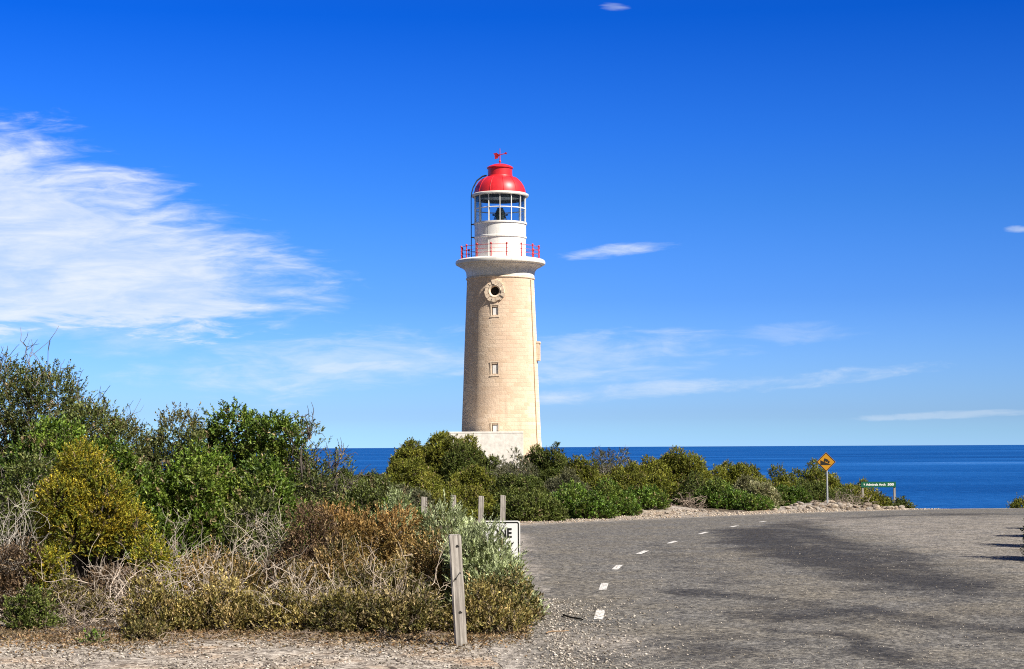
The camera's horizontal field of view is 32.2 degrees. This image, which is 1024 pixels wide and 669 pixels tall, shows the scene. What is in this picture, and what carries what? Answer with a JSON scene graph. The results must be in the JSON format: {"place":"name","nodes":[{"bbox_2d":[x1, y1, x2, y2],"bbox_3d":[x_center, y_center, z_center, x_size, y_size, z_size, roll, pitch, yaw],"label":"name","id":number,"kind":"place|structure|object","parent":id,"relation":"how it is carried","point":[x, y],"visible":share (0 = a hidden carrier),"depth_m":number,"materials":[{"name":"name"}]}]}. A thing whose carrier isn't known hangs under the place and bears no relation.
{"place":"outdoors","nodes":[
{"label":"outdoors","id":0,"kind":"place"},
{"bbox_2d":[0,466,884,668],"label":"ground","id":1,"kind":"structure","parent":0,"point":[134,661],"depth_m":14.66,"materials":[{"name":"gravel"}]},
{"bbox_2d":[0,530,51,614],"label":"shrub","id":2,"kind":"object","parent":1,"relation":"on","point":[13,579],"visible":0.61,"depth_m":18.46,"materials":[{"name":"brown plant"}]},
{"bbox_2d":[0,582,66,630],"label":"shrub","id":3,"kind":"object","parent":1,"relation":"on","point":[31,613],"visible":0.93,"depth_m":16.74,"materials":[{"name":"green plant"}]},
{"bbox_2d":[0,484,66,589],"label":"dead brush","id":4,"kind":"object","parent":1,"relation":"on","point":[14,533],"visible":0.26,"depth_m":19.37,"materials":[{"name":"plant"}]},
{"bbox_2d":[0,444,73,586],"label":"shrub","id":5,"kind":"object","parent":1,"relation":"on","point":[15,495],"visible":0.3,"depth_m":21.52,"materials":[{"name":"green plant"}]},
{"bbox_2d":[15,540,76,605],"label":"golden bush","id":6,"kind":"object","parent":1,"relation":"on","point":[53,566],"visible":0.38,"depth_m":18.50,"materials":[{"name":"green plant"}]},
{"bbox_2d":[0,326,109,461],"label":"shrub","id":7,"kind":"object","parent":1,"relation":"on","point":[28,386],"visible":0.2,"depth_m":27.11,"materials":[{"name":"green plant"}]},
{"bbox_2d":[6,582,125,627],"bbox_3d":[-4.534,2.623,17.291,1.639,0.439,1.085,0,-4,0],"label":"dead brush","id":8,"kind":"object","parent":1,"relation":"on","point":[65,611],"visible":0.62,"depth_m":17.11,"materials":[{"name":"plant"}]},
{"bbox_2d":[0,406,134,565],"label":"shrub","id":9,"kind":"object","parent":1,"relation":"on","point":[56,426],"visible":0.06,"depth_m":23.93,"materials":[{"name":"green plant"}]},
{"bbox_2d":[36,571,118,621],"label":"shrub","id":10,"kind":"object","parent":1,"relation":"on","point":[61,588],"visible":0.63,"depth_m":17.46,"materials":[{"name":"beige plant"}]},
{"bbox_2d":[44,609,121,635],"bbox_3d":[-3.921,2.664,16.377,0.801,0.219,0.597,1,-4,-26],"label":"dead brush","id":11,"kind":"object","parent":1,"relation":"on","point":[80,628],"visible":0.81,"depth_m":16.30,"materials":[{"name":"plant"}]},
{"bbox_2d":[18,386,158,478],"bbox_3d":[-6.369,1.958,26.117,2.256,2.628,1.873,1,-4,-20],"label":"shrub","id":12,"kind":"object","parent":1,"relation":"on","point":[111,425],"visible":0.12,"depth_m":25.97,"materials":[{"name":"green plant"}]},
{"bbox_2d":[75,628,109,642],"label":"sprig","id":13,"kind":"object","parent":1,"relation":"on","point":[93,638],"visible":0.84,"depth_m":15.56,"materials":[{"name":"green plant"}]},
{"bbox_2d":[29,433,158,586],"bbox_3d":[-4.828,2.105,20.535,1.497,1.974,1.319,0,-4,0],"label":"golden bush","id":14,"kind":"object","parent":1,"relation":"on","point":[79,518],"visible":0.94,"depth_m":20.34,"materials":[{"name":"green plant"}]},
{"bbox_2d":[35,551,192,621],"bbox_3d":[-3.930,2.496,17.646,1.565,0.717,1.328,0,-4,0],"label":"dead brush","id":15,"kind":"object","parent":1,"relation":"on","point":[109,596],"visible":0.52,"depth_m":17.57,"materials":[{"name":"plant"}]},
{"bbox_2d":[76,558,168,617],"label":"shrub","id":16,"kind":"object","parent":1,"relation":"on","point":[124,572],"visible":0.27,"depth_m":18.29,"materials":[{"name":"beige plant"}]},
{"bbox_2d":[85,432,173,548],"bbox_3d":[-5.543,2.309,25.280,1.750,1.897,1.697,0,-4,0],"label":"shrub","id":17,"kind":"object","parent":1,"relation":"on","point":[123,454],"visible":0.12,"depth_m":25.09,"materials":[{"name":"green plant"}]},
{"bbox_2d":[117,611,169,640],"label":"shrub","id":18,"kind":"object","parent":1,"relation":"on","point":[147,630],"visible":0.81,"depth_m":15.73,"materials":[{"name":"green plant"}]},
{"bbox_2d":[124,524,188,597],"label":"shrub","id":19,"kind":"object","parent":1,"relation":"on","point":[147,552],"visible":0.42,"depth_m":18.52,"materials":[{"name":"green plant"}]},
{"bbox_2d":[112,565,212,632],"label":"shrub","id":20,"kind":"object","parent":1,"relation":"on","point":[166,601],"visible":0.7,"depth_m":16.40,"materials":[{"name":"brown plant"}]},
{"bbox_2d":[70,507,270,585],"bbox_3d":[-3.767,2.468,19.822,2.179,1.058,1.357,0,-4,0],"label":"dead brush","id":21,"kind":"object","parent":1,"relation":"on","point":[175,543],"visible":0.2,"depth_m":19.87,"materials":[{"name":"plant"}]},
{"bbox_2d":[132,401,211,500],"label":"shrub","id":22,"kind":"object","parent":1,"relation":"on","point":[160,454],"visible":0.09,"depth_m":28.87,"materials":[{"name":"green plant"}]},
{"bbox_2d":[113,432,258,564],"bbox_3d":[-4.591,2.305,24.343,2.420,1.940,2.212,0,-4,0],"label":"shrub","id":23,"kind":"object","parent":1,"relation":"on","point":[190,489],"visible":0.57,"depth_m":24.13,"materials":[{"name":"green plant"}]},
{"bbox_2d":[159,630,228,641],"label":"dead brush","id":24,"kind":"object","parent":1,"relation":"on","point":[207,636],"visible":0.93,"depth_m":15.66,"materials":[{"name":"plant"}]},
{"bbox_2d":[109,535,330,607],"bbox_3d":[-2.797,2.426,17.587,2.079,0.832,1.770,-3,-4,32],"label":"dead brush","id":25,"kind":"object","parent":1,"relation":"on","point":[190,587],"visible":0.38,"depth_m":17.71,"materials":[{"name":"plant"}]},
{"bbox_2d":[169,563,275,632],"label":"shrub","id":26,"kind":"object","parent":1,"relation":"on","point":[217,607],"visible":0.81,"depth_m":16.57,"materials":[{"name":"yellow plant"}]},
{"bbox_2d":[171,534,274,602],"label":"shrub","id":27,"kind":"object","parent":1,"relation":"on","point":[243,569],"visible":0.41,"depth_m":18.84,"materials":[{"name":"brown plant"}]},
{"bbox_2d":[176,396,270,476],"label":"shrub","id":28,"kind":"object","parent":1,"relation":"on","point":[216,431],"visible":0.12,"depth_m":29.36,"materials":[{"name":"green plant"}]},
{"bbox_2d":[174,446,324,561],"bbox_3d":[-3.635,2.422,24.815,2.441,1.732,1.931,0,-4,0],"label":"shrub","id":29,"kind":"object","parent":1,"relation":"on","point":[273,475],"visible":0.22,"depth_m":24.58,"materials":[{"name":"green plant"}]},
{"bbox_2d":[202,486,307,585],"bbox_3d":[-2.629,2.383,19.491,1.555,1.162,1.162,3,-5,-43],"label":"dead brush","id":30,"kind":"object","parent":1,"relation":"on","point":[267,546],"visible":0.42,"depth_m":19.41,"materials":[{"name":"plant"}]},
{"bbox_2d":[0,616,533,660],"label":"leaf litter","id":31,"kind":"object","parent":1,"relation":"on","point":[46,637],"visible":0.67,"depth_m":15.74,"materials":[{"name":"plant"}]},
{"bbox_2d":[235,578,319,633],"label":"shrub","id":32,"kind":"object","parent":1,"relation":"on","point":[288,617],"visible":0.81,"depth_m":16.52,"materials":[{"name":"brown plant"}]},
{"bbox_2d":[235,408,319,493],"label":"shrub","id":33,"kind":"object","parent":1,"relation":"on","point":[271,441],"visible":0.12,"depth_m":28.46,"materials":[{"name":"green plant"}]},
{"bbox_2d":[250,492,352,598],"bbox_3d":[-2.249,2.360,19.253,1.305,1.305,0.989,0,-4,0],"label":"shrub","id":34,"kind":"object","parent":1,"relation":"on","point":[298,537],"visible":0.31,"depth_m":19.16,"materials":[{"name":"brown plant"}]},
{"bbox_2d":[244,559,378,626],"bbox_3d":[-1.874,2.452,16.672,1.434,0.703,1.137,0,-4,0],"label":"dead brush","id":35,"kind":"object","parent":1,"relation":"on","point":[306,598],"visible":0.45,"depth_m":16.64,"materials":[{"name":"plant"}]},
{"bbox_2d":[279,402,371,505],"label":"shrub","id":36,"kind":"object","parent":1,"relation":"on","point":[333,474],"visible":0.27,"depth_m":27.78,"materials":[{"name":"green plant"}]},
{"bbox_2d":[270,531,384,603],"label":"shrub","id":37,"kind":"object","parent":1,"relation":"on","point":[320,573],"visible":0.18,"depth_m":17.89,"materials":[{"name":"brown plant"}]},
{"bbox_2d":[293,462,374,541],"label":"shrub","id":38,"kind":"object","parent":1,"relation":"on","point":[312,496],"visible":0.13,"depth_m":26.05,"materials":[{"name":"green plant"}]},
{"bbox_2d":[299,581,391,636],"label":"shrub","id":39,"kind":"object","parent":1,"relation":"on","point":[350,614],"visible":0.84,"depth_m":16.29,"materials":[{"name":"green plant"}]},
{"bbox_2d":[273,497,431,580],"bbox_3d":[-1.604,2.484,19.643,2.059,1.382,1.609,0,-4,0],"label":"shrub","id":40,"kind":"object","parent":1,"relation":"on","point":[385,548],"visible":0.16,"depth_m":19.45,"materials":[{"name":"brown plant"}]},
{"bbox_2d":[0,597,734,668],"bbox_3d":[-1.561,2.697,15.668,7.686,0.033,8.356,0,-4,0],"label":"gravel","id":41,"kind":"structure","parent":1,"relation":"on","point":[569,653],"depth_m":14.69,"materials":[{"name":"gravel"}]},
{"bbox_2d":[247,629,359,642],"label":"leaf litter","id":42,"kind":"object","parent":41,"relation":"on","point":[306,632],"visible":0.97,"depth_m":15.71,"materials":[{"name":"plant"}]},
{"bbox_2d":[286,535,450,625],"bbox_3d":[-1.336,2.401,17.013,1.770,0.944,1.433,0,-4,0],"label":"dead brush","id":43,"kind":"object","parent":1,"relation":"on","point":[381,584],"visible":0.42,"depth_m":16.88,"materials":[{"name":"plant"}]},
{"bbox_2d":[351,469,393,491],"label":"shrub","id":44,"kind":"object","parent":1,"relation":"on","point":[374,473],"visible":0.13,"depth_m":53.74,"materials":[{"name":"green plant"}]},
{"bbox_2d":[336,468,423,527],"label":"shrub","id":45,"kind":"object","parent":1,"relation":"on","point":[363,494],"visible":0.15,"depth_m":26.21,"materials":[{"name":"green plant"}]},
{"bbox_2d":[317,551,447,613],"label":"shrub","id":46,"kind":"object","parent":1,"relation":"on","point":[390,580],"visible":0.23,"depth_m":17.20,"materials":[{"name":"brown plant"}]},
{"bbox_2d":[369,486,422,553],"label":"silver bush","id":47,"kind":"object","parent":1,"relation":"on","point":[395,495],"visible":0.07,"depth_m":21.01,"materials":[{"name":"green plant"}]},
{"bbox_2d":[357,581,452,634],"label":"shrub","id":48,"kind":"object","parent":1,"relation":"on","point":[419,616],"visible":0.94,"depth_m":16.18,"materials":[{"name":"green plant"}]},
{"bbox_2d":[378,483,438,524],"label":"shrub","id":49,"kind":"object","parent":1,"relation":"on","point":[418,493],"visible":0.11,"depth_m":38.24,"materials":[{"name":"green plant"}]},
{"bbox_2d":[388,436,435,471],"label":"shrub","id":50,"kind":"object","parent":1,"relation":"on","point":[411,448],"visible":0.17,"depth_m":63.20,"materials":[{"name":"green plant"}]},
{"bbox_2d":[380,456,444,487],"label":"shrub","id":51,"kind":"object","parent":1,"relation":"on","point":[409,471],"visible":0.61,"depth_m":57.60,"materials":[{"name":"green plant"}]},
{"bbox_2d":[377,627,448,643],"bbox_3d":[-0.863,2.661,15.745,0.629,0.118,0.592,1,-4,-19],"label":"dead brush","id":52,"kind":"object","parent":1,"relation":"on","point":[428,634],"visible":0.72,"depth_m":15.75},
{"bbox_2d":[385,430,450,472],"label":"shrub","id":53,"kind":"object","parent":1,"relation":"on","point":[436,438],"visible":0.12,"depth_m":63.58,"materials":[{"name":"green plant"}]},
{"bbox_2d":[384,522,462,612],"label":"shrub","id":54,"kind":"object","parent":1,"relation":"on","point":[426,562],"visible":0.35,"depth_m":18.23,"materials":[{"name":"brown plant"}]},
{"bbox_2d":[406,474,469,499],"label":"shrub","id":55,"kind":"object","parent":1,"relation":"on","point":[457,489],"visible":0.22,"depth_m":50.46,"materials":[{"name":"green plant"}]},
{"bbox_2d":[423,489,477,525],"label":"shrub","id":56,"kind":"object","parent":1,"relation":"on","point":[437,495],"visible":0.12,"depth_m":40.20,"materials":[{"name":"green plant"}]},
{"bbox_2d":[448,534,466,645],"bbox_3d":[-0.459,2.270,15.254,0.104,1.104,0.136,-3,-3,-8],"label":"timber post","id":57,"kind":"object","parent":1,"relation":"on","point":[458,594],"visible":0.88,"depth_m":15.24,"materials":[{"name":"wood"}]},
{"bbox_2d":[431,433,483,475],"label":"shrub","id":58,"kind":"object","parent":1,"relation":"on","point":[472,438],"visible":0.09,"depth_m":63.03,"materials":[{"name":"green plant"}]},
{"bbox_2d":[412,491,503,569],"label":"silver bush","id":59,"kind":"object","parent":1,"relation":"on","point":[458,516],"visible":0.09,"depth_m":19.40,"materials":[{"name":"green plant"}]},
{"bbox_2d":[438,439,499,483],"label":"shrub","id":60,"kind":"object","parent":1,"relation":"on","point":[453,462],"visible":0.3,"depth_m":61.86,"materials":[{"name":"green plant"}]},
{"bbox_2d":[439,462,499,492],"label":"shrub","id":61,"kind":"object","parent":1,"relation":"on","point":[474,475],"visible":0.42,"depth_m":56.57,"materials":[{"name":"green plant"}]},
{"bbox_2d":[456,485,497,519],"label":"shrub","id":62,"kind":"object","parent":1,"relation":"on","point":[471,495],"visible":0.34,"depth_m":43.87,"materials":[{"name":"green plant"}]},
{"bbox_2d":[437,512,532,612],"bbox_3d":[-0.277,2.377,17.971,1.019,1.166,0.833,0,-4,0],"label":"silver bush","id":63,"kind":"object","parent":1,"relation":"on","point":[477,556],"visible":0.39,"depth_m":17.87,"materials":[{"name":"green plant"}]},
{"bbox_2d":[450,431,522,467],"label":"annex","id":64,"kind":"object","parent":1,"relation":"on","point":[501,443],"visible":0.44,"depth_m":137.07,"materials":[{"name":"paint"}]},
{"bbox_2d":[438,572,536,634],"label":"shrub","id":65,"kind":"object","parent":1,"relation":"on","point":[495,616],"visible":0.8,"depth_m":16.23,"materials":[{"name":"yellow plant"}]},
{"bbox_2d":[455,152,544,463],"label":"lighthouse","id":66,"kind":"object","parent":1,"relation":"on","point":[502,356],"visible":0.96,"depth_m":141.55,"materials":[{"name":"stone"}]},
{"bbox_2d":[484,521,519,561],"bbox_3d":[-0.117,2.694,20.695,0.432,1.042,0.064,0,-4,2],"label":"one way sign","id":67,"kind":"object","parent":1,"relation":"on","point":[512,530],"visible":0.33,"depth_m":20.69,"materials":[{"name":"metal"}]},
{"bbox_2d":[469,561,547,625],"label":"shrub","id":68,"kind":"object","parent":1,"relation":"on","point":[527,591],"visible":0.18,"depth_m":16.97,"materials":[{"name":"green plant"}]},
{"bbox_2d":[467,548,552,618],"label":"silver bush","id":69,"kind":"object","parent":1,"relation":"on","point":[502,564],"visible":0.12,"depth_m":17.28,"materials":[{"name":"green plant"}]},
{"bbox_2d":[480,447,539,488],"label":"shrub","id":70,"kind":"object","parent":1,"relation":"on","point":[504,468],"visible":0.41,"depth_m":62.23,"materials":[{"name":"green plant"}]},
{"bbox_2d":[488,470,548,501],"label":"shrub","id":71,"kind":"object","parent":1,"relation":"on","point":[521,484],"visible":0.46,"depth_m":54.75,"materials":[{"name":"green plant"}]},
{"bbox_2d":[490,488,554,521],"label":"shrub","id":72,"kind":"object","parent":1,"relation":"on","point":[520,507],"visible":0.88,"depth_m":42.79,"materials":[{"name":"green plant"}]},
{"bbox_2d":[519,441,570,484],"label":"shrub","id":73,"kind":"object","parent":1,"relation":"on","point":[548,467],"visible":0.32,"depth_m":66.08,"materials":[{"name":"green plant"}]},
{"bbox_2d":[530,491,570,520],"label":"shrub","id":74,"kind":"object","parent":1,"relation":"on","point":[560,512],"visible":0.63,"depth_m":43.04,"materials":[{"name":"green plant"}]},
{"bbox_2d":[543,465,590,495],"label":"shrub","id":75,"kind":"object","parent":1,"relation":"on","point":[552,484],"visible":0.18,"depth_m":55.72,"materials":[{"name":"green plant"}]},
{"bbox_2d":[550,477,588,517],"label":"shrub","id":76,"kind":"object","parent":1,"relation":"on","point":[566,496],"visible":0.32,"depth_m":45.65,"materials":[{"name":"green plant"}]},
{"bbox_2d":[554,454,604,484],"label":"shrub","id":77,"kind":"object","parent":1,"relation":"on","point":[586,472],"visible":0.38,"depth_m":63.99,"materials":[{"name":"green plant"}]},
{"bbox_2d":[570,487,619,518],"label":"shrub","id":78,"kind":"object","parent":1,"relation":"on","point":[591,506],"visible":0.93,"depth_m":44.90,"materials":[{"name":"green plant"}]},
{"bbox_2d":[585,446,636,475],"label":"shrub","id":79,"kind":"object","parent":1,"relation":"on","point":[604,468],"visible":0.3,"depth_m":66.32,"materials":[{"name":"green plant"}]},
{"bbox_2d":[589,477,642,515],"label":"shrub","id":80,"kind":"object","parent":1,"relation":"on","point":[623,500],"visible":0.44,"depth_m":47.25,"materials":[{"name":"green plant"}]},
{"bbox_2d":[588,469,659,497],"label":"shrub","id":81,"kind":"object","parent":1,"relation":"on","point":[635,479],"visible":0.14,"depth_m":56.89,"materials":[{"name":"green plant"}]},
{"bbox_2d":[609,454,657,482],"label":"shrub","id":82,"kind":"object","parent":1,"relation":"on","point":[645,466],"visible":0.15,"depth_m":65.20,"materials":[{"name":"green plant"}]},
{"bbox_2d":[627,483,671,509],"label":"shrub","id":83,"kind":"object","parent":1,"relation":"on","point":[648,498],"visible":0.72,"depth_m":49.48,"materials":[{"name":"green plant"}]},
{"bbox_2d":[639,469,680,500],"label":"shrub","id":84,"kind":"object","parent":1,"relation":"on","point":[661,480],"visible":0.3,"depth_m":57.59,"materials":[{"name":"green plant"}]},
{"bbox_2d":[648,445,714,487],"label":"shrub","id":85,"kind":"object","parent":1,"relation":"on","point":[674,466],"visible":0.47,"depth_m":65.64,"materials":[{"name":"green plant"}]},
{"bbox_2d":[671,469,707,504],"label":"shrub","id":86,"kind":"object","parent":1,"relation":"on","point":[693,485],"visible":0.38,"depth_m":56.83,"materials":[{"name":"green plant"}]},
{"bbox_2d":[670,492,708,508],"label":"dead brush","id":87,"kind":"object","parent":1,"relation":"on","point":[684,502],"visible":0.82,"depth_m":53.31,"materials":[{"name":"plant"}]},
{"bbox_2d":[689,474,748,509],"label":"shrub","id":88,"kind":"object","parent":1,"relation":"on","point":[721,494],"visible":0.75,"depth_m":55.53,"materials":[{"name":"green plant"}]},
{"bbox_2d":[710,459,772,485],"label":"shrub","id":89,"kind":"object","parent":1,"relation":"on","point":[733,473],"visible":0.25,"depth_m":68.07,"materials":[{"name":"green plant"}]},
{"bbox_2d":[729,474,757,491],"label":"shrub","id":90,"kind":"object","parent":1,"relation":"on","point":[742,484],"visible":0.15,"depth_m":61.88,"materials":[{"name":"green plant"}]},
{"bbox_2d":[733,492,780,510],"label":"shrub","id":91,"kind":"object","parent":1,"relation":"on","point":[751,502],"visible":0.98,"depth_m":54.81,"materials":[{"name":"green plant"}]},
{"bbox_2d":[745,479,785,505],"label":"shrub","id":92,"kind":"object","parent":1,"relation":"on","point":[768,490],"visible":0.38,"depth_m":59.95,"materials":[{"name":"green plant"}]},
{"bbox_2d":[767,463,803,490],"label":"shrub","id":93,"kind":"object","parent":1,"relation":"on","point":[778,478],"visible":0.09,"depth_m":68.28,"materials":[{"name":"green plant"}]},
{"bbox_2d":[764,482,813,506],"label":"shrub","id":94,"kind":"object","parent":1,"relation":"on","point":[793,494],"visible":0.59,"depth_m":60.86,"materials":[{"name":"green plant"}]},
{"bbox_2d":[794,477,839,502],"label":"shrub","id":95,"kind":"object","parent":1,"relation":"on","point":[818,493],"visible":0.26,"depth_m":63.91,"materials":[{"name":"green plant"}]},
{"bbox_2d":[790,457,857,496],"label":"shrub","id":96,"kind":"object","parent":1,"relation":"on","point":[814,472],"visible":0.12,"depth_m":70.22,"materials":[{"name":"green plant"}]},
{"bbox_2d":[817,453,834,502],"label":"warning sign","id":97,"kind":"object","parent":1,"relation":"on","point":[825,461],"visible":0.98,"depth_m":58.70,"materials":[{"name":"metal"}]},
{"bbox_2d":[812,489,878,504],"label":"dead brush","id":98,"kind":"object","parent":1,"relation":"on","point":[843,501],"visible":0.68,"depth_m":62.96,"materials":[{"name":"plant"}]},
{"bbox_2d":[830,483,863,504],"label":"shrub","id":99,"kind":"object","parent":1,"relation":"on","point":[840,491],"visible":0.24,"depth_m":66.13,"materials":[{"name":"green plant"}]},
{"bbox_2d":[852,476,879,501],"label":"shrub","id":100,"kind":"object","parent":1,"relation":"on","point":[866,489],"visible":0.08,"depth_m":72.41,"materials":[{"name":"green plant"}]},
{"bbox_2d":[860,490,893,506],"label":"shrub","id":101,"kind":"object","parent":1,"relation":"on","point":[882,500],"visible":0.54,"depth_m":69.19,"materials":[{"name":"green plant"}]},
{"bbox_2d":[861,482,895,501],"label":"direction sign","id":102,"kind":"object","parent":1,"relation":"on","point":[878,484],"visible":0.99,"depth_m":70.47,"materials":[{"name":"metal"}]},
{"bbox_2d":[885,495,919,508],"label":"shrub","id":103,"kind":"object","parent":1,"relation":"on","point":[900,501],"visible":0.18,"depth_m":68.20,"materials":[{"name":"green plant"}]},
{"bbox_2d":[0,0,1023,447],"label":"sky","id":104,"kind":"structure","parent":0,"point":[753,222],"materials":[{"name":"blue"}]},
{"bbox_2d":[131,445,1023,508],"bbox_3d":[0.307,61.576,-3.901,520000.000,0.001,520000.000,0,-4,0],"label":"sea","id":105,"kind":"structure","parent":0,"point":[954,476],"depth_m":6154.12,"materials":[{"name":"liquid"}]},
{"bbox_2d":[519,506,938,523],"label":"verge gravel","id":106,"kind":"structure","parent":0,"point":[670,515],"depth_m":48.41,"materials":[{"name":"gravel"}]},
{"bbox_2d":[486,508,1023,668],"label":"road","id":107,"kind":"structure","parent":0,"point":[856,537],"depth_m":21.04,"materials":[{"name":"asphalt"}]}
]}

